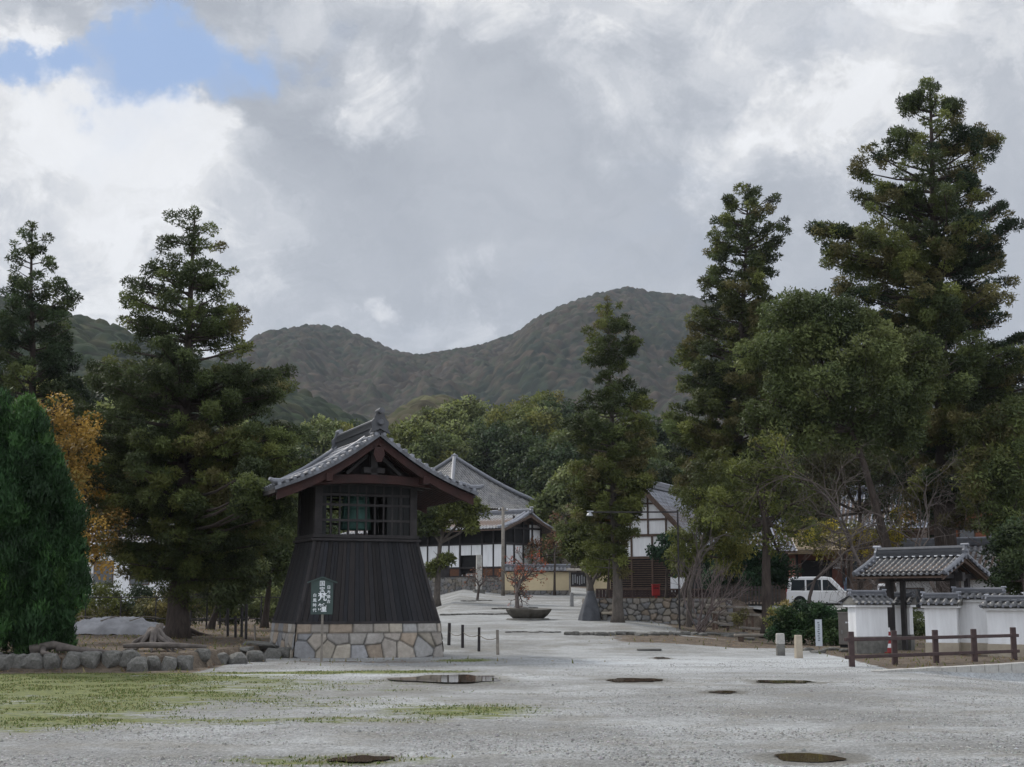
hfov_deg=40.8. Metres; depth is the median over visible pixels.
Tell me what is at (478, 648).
rope post
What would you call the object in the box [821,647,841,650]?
field stone
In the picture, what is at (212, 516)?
cryptomeria tree
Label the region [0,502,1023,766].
ground
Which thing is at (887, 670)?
coping block
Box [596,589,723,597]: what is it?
board fence
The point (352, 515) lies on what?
temple bell
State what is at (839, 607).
parking ground
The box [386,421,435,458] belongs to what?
woodland tree
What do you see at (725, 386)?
cryptomeria tree
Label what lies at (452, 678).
puddle
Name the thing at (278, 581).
woodland tree
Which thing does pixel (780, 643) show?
stone post
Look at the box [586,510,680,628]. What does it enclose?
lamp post
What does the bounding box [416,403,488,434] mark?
woodland tree
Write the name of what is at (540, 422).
woodland tree
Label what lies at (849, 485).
woodland tree
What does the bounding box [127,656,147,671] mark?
edging boulder
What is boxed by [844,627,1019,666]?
timber fence
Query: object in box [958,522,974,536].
window
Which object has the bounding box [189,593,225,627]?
garden gate
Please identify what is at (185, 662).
edging boulder
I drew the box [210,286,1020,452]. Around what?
mountain forest
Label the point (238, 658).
edging boulder
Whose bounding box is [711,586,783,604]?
picket fence
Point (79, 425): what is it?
maple tree
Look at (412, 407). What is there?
spur forest
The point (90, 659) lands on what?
edging boulder
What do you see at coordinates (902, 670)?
coping block
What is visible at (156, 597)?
wire fence
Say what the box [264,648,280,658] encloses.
edging boulder
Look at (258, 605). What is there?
shrub
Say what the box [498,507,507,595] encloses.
utility pole
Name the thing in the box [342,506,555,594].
temple hall
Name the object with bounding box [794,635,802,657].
stone post
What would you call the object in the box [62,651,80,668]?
edging boulder
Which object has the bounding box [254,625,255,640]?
stake
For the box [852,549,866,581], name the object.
window
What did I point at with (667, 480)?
woodland tree
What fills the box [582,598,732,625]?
retaining wall
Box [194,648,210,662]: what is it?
edging boulder
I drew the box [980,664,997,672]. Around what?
coping block
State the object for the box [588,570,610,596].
earthen wall
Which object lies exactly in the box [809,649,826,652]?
field stone
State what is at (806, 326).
camphor tree
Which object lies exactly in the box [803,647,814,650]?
field stone
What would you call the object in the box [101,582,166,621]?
shrub
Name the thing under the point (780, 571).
camellia bush
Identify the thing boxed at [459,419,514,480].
woodland tree
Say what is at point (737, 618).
bush
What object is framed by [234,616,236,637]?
stake
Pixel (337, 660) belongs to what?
fallen leaves
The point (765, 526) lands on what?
mixed evergreen tree
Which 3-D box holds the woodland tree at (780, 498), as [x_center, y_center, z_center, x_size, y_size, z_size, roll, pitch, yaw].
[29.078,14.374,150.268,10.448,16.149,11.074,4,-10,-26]
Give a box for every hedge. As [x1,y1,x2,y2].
[762,596,793,631]
[763,598,847,645]
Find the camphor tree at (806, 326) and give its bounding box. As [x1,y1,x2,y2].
[728,286,977,591]
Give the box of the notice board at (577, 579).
[566,568,587,594]
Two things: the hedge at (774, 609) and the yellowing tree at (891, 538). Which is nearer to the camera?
the hedge at (774, 609)
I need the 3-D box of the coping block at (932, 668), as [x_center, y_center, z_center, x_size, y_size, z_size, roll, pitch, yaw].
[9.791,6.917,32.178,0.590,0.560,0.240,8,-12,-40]
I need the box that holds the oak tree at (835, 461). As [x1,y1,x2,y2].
[771,422,933,589]
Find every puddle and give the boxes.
[327,755,393,761]
[387,674,499,681]
[608,678,662,681]
[709,691,735,692]
[757,680,807,682]
[775,753,845,761]
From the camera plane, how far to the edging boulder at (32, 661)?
31.30 m
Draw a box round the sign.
[815,619,822,649]
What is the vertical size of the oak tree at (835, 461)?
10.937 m
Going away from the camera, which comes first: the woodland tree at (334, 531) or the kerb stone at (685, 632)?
the kerb stone at (685, 632)
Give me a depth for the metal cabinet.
46.59 m
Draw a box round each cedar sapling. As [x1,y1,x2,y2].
[189,489,276,629]
[948,394,1023,594]
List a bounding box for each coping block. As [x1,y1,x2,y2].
[871,669,894,671]
[890,668,910,671]
[907,668,926,671]
[919,666,941,670]
[941,666,955,671]
[954,665,970,672]
[963,665,984,672]
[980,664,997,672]
[998,663,1011,672]
[1007,662,1023,672]
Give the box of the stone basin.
[506,608,551,619]
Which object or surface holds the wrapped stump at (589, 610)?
on the ground at (520, 644)
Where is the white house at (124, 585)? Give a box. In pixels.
[87,519,170,603]
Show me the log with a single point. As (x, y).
(157, 645)
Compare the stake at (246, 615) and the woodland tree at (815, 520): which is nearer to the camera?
the stake at (246, 615)
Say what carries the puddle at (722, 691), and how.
on the ground at (520, 644)
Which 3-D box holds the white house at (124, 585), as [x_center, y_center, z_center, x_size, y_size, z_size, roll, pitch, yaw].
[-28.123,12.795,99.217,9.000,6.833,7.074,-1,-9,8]
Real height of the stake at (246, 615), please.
1.226 m
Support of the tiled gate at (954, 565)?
on the ground at (520, 644)
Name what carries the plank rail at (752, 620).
on the ground at (520, 644)
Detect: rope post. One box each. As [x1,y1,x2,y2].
[447,623,450,644]
[461,625,463,647]
[477,627,479,650]
[496,630,498,654]
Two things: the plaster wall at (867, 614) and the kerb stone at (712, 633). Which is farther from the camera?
the kerb stone at (712, 633)
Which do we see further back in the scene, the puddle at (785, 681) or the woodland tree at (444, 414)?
the woodland tree at (444, 414)
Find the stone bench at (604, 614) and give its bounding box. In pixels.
[601,612,611,619]
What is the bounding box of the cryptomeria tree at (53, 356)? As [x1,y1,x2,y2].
[0,220,102,532]
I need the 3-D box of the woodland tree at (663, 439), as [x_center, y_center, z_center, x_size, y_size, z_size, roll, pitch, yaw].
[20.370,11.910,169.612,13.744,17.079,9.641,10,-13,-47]
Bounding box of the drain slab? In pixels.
[637,648,661,649]
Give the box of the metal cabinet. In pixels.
[837,612,847,647]
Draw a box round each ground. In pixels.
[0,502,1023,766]
[748,605,845,609]
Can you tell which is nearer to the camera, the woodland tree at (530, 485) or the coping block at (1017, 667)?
the coping block at (1017, 667)
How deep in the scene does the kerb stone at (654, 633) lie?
50.50 m
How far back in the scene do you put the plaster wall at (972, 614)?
40.44 m
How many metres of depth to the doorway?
101.85 m
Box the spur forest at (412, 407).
[385,395,463,427]
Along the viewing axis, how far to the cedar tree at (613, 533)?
60.02 m
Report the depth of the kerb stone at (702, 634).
52.98 m
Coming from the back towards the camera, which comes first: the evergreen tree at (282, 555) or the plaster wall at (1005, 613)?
the evergreen tree at (282, 555)
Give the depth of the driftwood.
31.83 m
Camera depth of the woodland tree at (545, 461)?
158.35 m
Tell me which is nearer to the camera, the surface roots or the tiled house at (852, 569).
the surface roots
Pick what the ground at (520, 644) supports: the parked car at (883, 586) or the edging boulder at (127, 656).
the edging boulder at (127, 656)
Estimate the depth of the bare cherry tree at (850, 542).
51.33 m
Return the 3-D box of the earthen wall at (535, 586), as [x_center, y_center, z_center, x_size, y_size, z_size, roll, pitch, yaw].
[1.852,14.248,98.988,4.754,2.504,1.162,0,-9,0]
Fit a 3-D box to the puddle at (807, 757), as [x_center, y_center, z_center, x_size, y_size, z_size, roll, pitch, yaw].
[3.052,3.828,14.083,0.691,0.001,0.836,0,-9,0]
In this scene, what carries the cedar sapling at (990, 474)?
on the ground at (520, 644)
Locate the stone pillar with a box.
[473,555,484,593]
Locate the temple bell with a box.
[340,493,370,530]
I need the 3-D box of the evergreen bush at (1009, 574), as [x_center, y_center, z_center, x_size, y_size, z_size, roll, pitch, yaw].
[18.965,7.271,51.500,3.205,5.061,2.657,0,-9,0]
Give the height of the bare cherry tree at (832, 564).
9.943 m
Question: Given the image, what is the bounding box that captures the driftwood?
[29,641,109,655]
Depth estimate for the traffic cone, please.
41.64 m
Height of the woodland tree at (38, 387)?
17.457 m
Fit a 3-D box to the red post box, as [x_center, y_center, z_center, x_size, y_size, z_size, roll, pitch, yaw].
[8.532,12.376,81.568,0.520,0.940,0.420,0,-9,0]
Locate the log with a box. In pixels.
[123,642,206,647]
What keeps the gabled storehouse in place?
on the ground at (520, 644)
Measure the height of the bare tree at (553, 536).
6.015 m
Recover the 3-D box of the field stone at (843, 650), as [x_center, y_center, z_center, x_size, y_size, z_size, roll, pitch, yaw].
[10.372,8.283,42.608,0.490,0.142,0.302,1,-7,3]
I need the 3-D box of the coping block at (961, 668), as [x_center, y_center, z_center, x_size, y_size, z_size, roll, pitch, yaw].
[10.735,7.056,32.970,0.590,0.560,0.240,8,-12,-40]
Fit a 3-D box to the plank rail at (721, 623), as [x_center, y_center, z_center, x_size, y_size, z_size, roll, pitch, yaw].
[8.840,10.304,58.307,0.885,0.541,0.220,0,-9,0]
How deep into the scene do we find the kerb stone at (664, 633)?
51.02 m
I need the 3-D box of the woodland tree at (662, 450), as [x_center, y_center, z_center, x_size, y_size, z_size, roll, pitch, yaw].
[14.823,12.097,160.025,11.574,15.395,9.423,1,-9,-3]
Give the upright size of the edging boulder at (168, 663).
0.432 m
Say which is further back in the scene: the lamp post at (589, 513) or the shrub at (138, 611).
the shrub at (138, 611)
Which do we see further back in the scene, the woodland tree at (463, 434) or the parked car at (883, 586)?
the woodland tree at (463, 434)
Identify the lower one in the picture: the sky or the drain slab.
the drain slab
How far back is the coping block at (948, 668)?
32.54 m
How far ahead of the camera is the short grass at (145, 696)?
22.59 m
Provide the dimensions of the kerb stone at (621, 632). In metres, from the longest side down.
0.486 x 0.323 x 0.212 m
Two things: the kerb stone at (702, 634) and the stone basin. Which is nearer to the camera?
the kerb stone at (702, 634)
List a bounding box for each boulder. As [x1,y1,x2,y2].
[0,654,8,669]
[5,653,16,669]
[11,653,26,668]
[20,653,42,668]
[43,653,60,668]
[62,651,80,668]
[80,651,101,668]
[101,650,122,667]
[119,649,140,666]
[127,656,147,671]
[146,655,160,670]
[160,656,176,670]
[176,655,193,669]
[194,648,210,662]
[217,652,229,664]
[228,652,247,663]
[240,646,253,652]
[242,641,278,649]
[246,650,265,661]
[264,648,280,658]
[278,647,290,657]
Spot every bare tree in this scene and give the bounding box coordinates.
[462,564,501,599]
[499,547,547,607]
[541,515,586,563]
[664,507,734,626]
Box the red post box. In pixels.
[651,584,659,597]
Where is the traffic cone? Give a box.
[885,628,890,652]
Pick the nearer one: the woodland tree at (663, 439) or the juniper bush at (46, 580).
the juniper bush at (46, 580)
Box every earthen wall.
[505,564,570,594]
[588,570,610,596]
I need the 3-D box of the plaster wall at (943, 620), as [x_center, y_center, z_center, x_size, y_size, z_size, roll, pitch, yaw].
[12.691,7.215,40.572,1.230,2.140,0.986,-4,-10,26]
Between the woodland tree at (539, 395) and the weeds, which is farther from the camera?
the woodland tree at (539, 395)
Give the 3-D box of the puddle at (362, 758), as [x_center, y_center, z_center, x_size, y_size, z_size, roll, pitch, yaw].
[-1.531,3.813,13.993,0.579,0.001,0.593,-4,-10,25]
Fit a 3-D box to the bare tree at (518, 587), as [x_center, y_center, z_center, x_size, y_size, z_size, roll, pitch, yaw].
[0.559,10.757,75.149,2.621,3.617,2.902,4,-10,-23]
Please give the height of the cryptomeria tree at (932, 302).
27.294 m
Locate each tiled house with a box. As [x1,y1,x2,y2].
[723,515,796,601]
[837,484,933,589]
[896,536,1023,622]
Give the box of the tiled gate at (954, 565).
[852,543,989,650]
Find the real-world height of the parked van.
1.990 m
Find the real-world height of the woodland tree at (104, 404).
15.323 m
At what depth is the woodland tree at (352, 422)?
185.21 m
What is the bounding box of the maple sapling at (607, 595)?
[606,520,609,597]
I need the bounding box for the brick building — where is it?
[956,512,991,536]
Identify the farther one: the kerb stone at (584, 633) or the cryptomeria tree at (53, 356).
the cryptomeria tree at (53, 356)
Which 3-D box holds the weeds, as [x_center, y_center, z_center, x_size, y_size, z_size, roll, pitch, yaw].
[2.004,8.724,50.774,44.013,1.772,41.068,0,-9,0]
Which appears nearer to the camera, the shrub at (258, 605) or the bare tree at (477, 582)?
the shrub at (258, 605)
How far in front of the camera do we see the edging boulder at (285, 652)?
37.92 m
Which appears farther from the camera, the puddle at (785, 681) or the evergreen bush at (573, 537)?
the evergreen bush at (573, 537)
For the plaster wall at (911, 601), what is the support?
on the ground at (520, 644)
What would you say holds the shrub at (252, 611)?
on the ground at (520, 644)
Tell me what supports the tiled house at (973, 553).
on the ground at (520, 644)
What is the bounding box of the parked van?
[786,577,845,604]
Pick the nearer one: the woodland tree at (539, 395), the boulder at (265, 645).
the boulder at (265, 645)
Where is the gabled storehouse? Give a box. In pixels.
[609,482,723,596]
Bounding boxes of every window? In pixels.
[93,561,113,584]
[129,572,149,584]
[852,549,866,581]
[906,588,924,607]
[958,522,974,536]
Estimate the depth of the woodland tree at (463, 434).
171.80 m
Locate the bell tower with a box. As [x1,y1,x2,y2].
[260,407,483,657]
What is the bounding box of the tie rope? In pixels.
[76,616,158,620]
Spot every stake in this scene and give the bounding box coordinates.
[226,608,228,636]
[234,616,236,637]
[240,607,242,637]
[245,604,247,638]
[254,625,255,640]
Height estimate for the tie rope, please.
0.194 m
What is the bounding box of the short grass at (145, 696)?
[0,658,552,766]
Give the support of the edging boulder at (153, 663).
on the ground at (520, 644)
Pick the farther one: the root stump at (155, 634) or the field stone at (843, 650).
the field stone at (843, 650)
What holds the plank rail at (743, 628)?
on the ground at (520, 644)
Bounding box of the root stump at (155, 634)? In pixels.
[121,623,194,652]
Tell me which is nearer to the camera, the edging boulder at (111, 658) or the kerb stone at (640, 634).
the edging boulder at (111, 658)
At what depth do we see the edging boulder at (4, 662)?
31.23 m
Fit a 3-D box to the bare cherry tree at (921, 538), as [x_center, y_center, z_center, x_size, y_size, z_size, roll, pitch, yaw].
[18.360,6.536,59.203,8.773,8.715,5.373,-4,-10,22]
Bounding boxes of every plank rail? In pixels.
[706,604,753,630]
[710,611,759,631]
[710,620,730,630]
[739,626,760,631]
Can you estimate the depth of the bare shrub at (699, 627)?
54.91 m
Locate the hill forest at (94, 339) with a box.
[0,296,367,489]
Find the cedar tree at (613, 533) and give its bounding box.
[558,295,660,622]
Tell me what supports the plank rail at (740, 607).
on the ground at (520, 644)
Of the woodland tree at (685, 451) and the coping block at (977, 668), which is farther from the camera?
the woodland tree at (685, 451)
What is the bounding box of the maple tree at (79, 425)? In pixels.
[36,391,132,580]
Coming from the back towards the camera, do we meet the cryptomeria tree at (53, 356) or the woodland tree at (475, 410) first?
the woodland tree at (475, 410)
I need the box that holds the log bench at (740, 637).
[734,634,768,641]
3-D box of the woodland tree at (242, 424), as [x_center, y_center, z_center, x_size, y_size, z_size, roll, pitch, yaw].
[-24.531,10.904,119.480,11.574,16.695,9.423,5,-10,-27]
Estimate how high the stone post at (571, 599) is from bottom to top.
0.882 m
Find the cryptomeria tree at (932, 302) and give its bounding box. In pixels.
[804,76,1023,605]
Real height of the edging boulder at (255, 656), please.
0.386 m
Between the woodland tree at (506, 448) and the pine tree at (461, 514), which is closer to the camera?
the pine tree at (461, 514)
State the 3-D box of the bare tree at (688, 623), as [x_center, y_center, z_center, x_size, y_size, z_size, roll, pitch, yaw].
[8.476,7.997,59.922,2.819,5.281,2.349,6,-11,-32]
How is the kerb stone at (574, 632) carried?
on the ground at (520, 644)
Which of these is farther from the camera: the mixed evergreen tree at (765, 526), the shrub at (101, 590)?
the shrub at (101, 590)
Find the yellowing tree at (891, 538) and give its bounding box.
[781,502,921,607]
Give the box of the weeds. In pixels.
[0,597,1023,673]
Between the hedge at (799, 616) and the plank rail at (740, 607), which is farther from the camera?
the plank rail at (740, 607)
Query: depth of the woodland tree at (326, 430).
159.27 m
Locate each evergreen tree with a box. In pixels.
[244,503,329,627]
[701,429,820,637]
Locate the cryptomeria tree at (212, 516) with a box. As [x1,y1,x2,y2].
[63,205,316,638]
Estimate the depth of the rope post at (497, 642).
40.32 m
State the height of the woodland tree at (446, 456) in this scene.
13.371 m
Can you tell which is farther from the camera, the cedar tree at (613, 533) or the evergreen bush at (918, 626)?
the cedar tree at (613, 533)
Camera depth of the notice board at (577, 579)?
97.97 m
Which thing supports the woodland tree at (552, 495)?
on the ground at (520, 644)
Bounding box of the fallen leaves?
[2,603,997,672]
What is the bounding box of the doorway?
[801,560,831,577]
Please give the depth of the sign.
43.32 m
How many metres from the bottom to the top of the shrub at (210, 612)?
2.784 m
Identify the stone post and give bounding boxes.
[570,592,573,606]
[776,633,784,655]
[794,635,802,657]
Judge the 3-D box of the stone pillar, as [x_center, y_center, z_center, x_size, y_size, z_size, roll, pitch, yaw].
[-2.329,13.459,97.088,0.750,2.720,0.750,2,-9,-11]
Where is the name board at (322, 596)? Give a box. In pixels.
[307,576,337,661]
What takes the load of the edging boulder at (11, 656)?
on the ground at (520, 644)
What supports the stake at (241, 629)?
on the ground at (520, 644)
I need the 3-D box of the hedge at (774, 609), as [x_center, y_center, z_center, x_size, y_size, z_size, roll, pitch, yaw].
[9.836,8.533,50.716,1.302,1.393,1.146,3,-10,-20]
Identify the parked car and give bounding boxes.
[843,577,846,590]
[872,584,896,591]
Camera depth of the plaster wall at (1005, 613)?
39.11 m
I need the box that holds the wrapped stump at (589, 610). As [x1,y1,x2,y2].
[578,569,601,620]
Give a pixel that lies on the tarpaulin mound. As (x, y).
(120, 625)
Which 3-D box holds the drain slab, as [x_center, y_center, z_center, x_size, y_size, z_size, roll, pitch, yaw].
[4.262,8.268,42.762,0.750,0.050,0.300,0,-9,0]
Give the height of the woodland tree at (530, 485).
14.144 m
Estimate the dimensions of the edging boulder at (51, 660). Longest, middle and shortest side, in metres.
0.504 x 0.447 x 0.436 m
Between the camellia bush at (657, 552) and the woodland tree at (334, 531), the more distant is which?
the woodland tree at (334, 531)
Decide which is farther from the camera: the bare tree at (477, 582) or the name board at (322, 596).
the bare tree at (477, 582)
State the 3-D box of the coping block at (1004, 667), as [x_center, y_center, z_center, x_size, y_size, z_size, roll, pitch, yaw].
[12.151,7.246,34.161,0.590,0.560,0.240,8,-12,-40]
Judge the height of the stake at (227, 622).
1.060 m
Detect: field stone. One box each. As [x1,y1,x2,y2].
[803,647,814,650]
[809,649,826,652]
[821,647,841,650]
[839,648,847,651]
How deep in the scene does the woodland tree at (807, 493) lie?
146.16 m
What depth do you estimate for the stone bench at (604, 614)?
61.20 m
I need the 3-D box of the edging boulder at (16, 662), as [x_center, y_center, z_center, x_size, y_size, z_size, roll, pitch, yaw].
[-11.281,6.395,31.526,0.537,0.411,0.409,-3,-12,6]
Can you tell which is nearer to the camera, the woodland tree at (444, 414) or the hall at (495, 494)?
the hall at (495, 494)
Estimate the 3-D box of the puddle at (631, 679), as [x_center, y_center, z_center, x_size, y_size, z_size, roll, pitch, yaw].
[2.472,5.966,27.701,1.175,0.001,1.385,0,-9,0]
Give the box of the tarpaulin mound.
[74,616,164,634]
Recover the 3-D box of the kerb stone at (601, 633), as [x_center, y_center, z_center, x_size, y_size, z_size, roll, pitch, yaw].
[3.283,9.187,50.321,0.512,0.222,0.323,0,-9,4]
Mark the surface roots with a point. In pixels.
(193, 632)
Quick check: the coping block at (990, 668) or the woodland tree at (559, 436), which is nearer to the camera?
the coping block at (990, 668)
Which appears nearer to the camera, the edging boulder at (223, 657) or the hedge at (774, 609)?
the edging boulder at (223, 657)
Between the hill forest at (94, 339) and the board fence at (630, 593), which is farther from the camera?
the hill forest at (94, 339)
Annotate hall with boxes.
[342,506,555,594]
[434,453,549,575]
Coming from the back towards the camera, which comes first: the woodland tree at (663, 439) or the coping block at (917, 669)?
the woodland tree at (663, 439)
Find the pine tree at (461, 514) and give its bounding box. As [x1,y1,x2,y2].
[417,496,492,606]
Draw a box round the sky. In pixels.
[0,0,1023,385]
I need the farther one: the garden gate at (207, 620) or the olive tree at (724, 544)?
the olive tree at (724, 544)
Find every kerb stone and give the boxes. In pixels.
[571,631,579,634]
[579,632,589,634]
[595,632,608,635]
[615,631,626,634]
[634,632,647,635]
[647,631,659,635]
[658,631,668,635]
[681,631,690,634]
[697,632,707,635]
[705,632,718,634]
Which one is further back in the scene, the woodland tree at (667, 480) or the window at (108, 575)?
the woodland tree at (667, 480)
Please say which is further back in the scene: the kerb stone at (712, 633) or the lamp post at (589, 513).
the lamp post at (589, 513)
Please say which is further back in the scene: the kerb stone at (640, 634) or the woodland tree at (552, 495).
the woodland tree at (552, 495)
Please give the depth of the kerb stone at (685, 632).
52.30 m
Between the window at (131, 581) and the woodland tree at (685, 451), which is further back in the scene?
the woodland tree at (685, 451)
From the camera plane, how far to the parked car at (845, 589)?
93.81 m
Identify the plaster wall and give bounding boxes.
[838,589,896,653]
[894,591,917,649]
[918,591,962,652]
[951,586,1008,654]
[978,594,1023,656]
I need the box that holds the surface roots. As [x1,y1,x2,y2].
[163,627,212,635]
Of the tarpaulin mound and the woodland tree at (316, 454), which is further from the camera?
the woodland tree at (316, 454)
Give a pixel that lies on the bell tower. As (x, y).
(384, 605)
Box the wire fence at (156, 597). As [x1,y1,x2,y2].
[84,596,279,625]
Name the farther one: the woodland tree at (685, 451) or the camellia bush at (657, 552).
the woodland tree at (685, 451)
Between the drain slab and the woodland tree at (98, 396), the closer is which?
the drain slab
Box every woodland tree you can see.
[7,374,82,433]
[57,376,111,488]
[87,397,167,493]
[196,420,299,490]
[230,465,341,533]
[258,570,285,600]
[284,442,323,471]
[289,413,353,455]
[326,497,346,533]
[343,418,359,426]
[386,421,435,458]
[392,414,471,466]
[405,448,452,467]
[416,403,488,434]
[432,418,498,477]
[444,394,511,428]
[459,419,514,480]
[481,402,541,430]
[487,426,552,487]
[487,448,528,488]
[503,405,564,451]
[507,389,564,409]
[511,438,583,563]
[519,460,567,563]
[525,463,609,571]
[530,394,583,430]
[544,414,619,460]
[597,422,684,469]
[608,458,687,505]
[647,409,678,449]
[666,436,698,466]
[760,445,806,520]
[776,433,857,520]
[787,506,835,527]
[804,449,908,513]
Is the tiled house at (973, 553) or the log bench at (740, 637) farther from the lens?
the tiled house at (973, 553)
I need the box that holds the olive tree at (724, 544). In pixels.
[661,445,761,597]
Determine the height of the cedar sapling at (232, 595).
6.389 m
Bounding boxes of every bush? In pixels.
[0,386,95,653]
[553,516,624,590]
[645,530,690,597]
[697,543,804,598]
[729,607,749,627]
[912,607,925,635]
[975,511,1023,594]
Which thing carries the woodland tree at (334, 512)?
on the ground at (520, 644)
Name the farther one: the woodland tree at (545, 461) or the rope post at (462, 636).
the woodland tree at (545, 461)
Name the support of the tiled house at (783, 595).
on the ground at (520, 644)
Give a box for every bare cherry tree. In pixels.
[733,428,963,597]
[789,456,976,605]
[831,437,995,605]
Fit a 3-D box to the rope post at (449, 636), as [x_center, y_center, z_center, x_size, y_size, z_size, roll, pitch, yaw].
[-2.063,8.271,45.123,0.090,0.817,0.090,5,-9,-25]
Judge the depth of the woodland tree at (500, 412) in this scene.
189.62 m
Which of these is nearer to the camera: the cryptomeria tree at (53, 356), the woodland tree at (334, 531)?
the cryptomeria tree at (53, 356)
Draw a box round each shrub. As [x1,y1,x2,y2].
[74,578,148,621]
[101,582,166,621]
[122,589,205,624]
[162,582,244,624]
[218,580,276,624]
[243,582,282,623]
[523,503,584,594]
[667,553,759,632]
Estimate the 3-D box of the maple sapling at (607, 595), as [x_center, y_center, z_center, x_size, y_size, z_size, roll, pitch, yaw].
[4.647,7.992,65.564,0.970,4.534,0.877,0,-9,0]
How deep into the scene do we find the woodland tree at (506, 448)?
166.40 m
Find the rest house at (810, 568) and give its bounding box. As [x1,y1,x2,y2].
[788,528,846,587]
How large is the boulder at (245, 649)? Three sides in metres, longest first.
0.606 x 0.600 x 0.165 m
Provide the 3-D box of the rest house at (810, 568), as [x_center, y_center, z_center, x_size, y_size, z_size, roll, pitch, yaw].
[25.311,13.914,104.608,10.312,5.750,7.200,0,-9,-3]
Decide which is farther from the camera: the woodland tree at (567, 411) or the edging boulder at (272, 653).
the woodland tree at (567, 411)
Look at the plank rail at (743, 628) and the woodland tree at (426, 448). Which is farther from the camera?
the woodland tree at (426, 448)
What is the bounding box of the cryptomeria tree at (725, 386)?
[659,182,793,597]

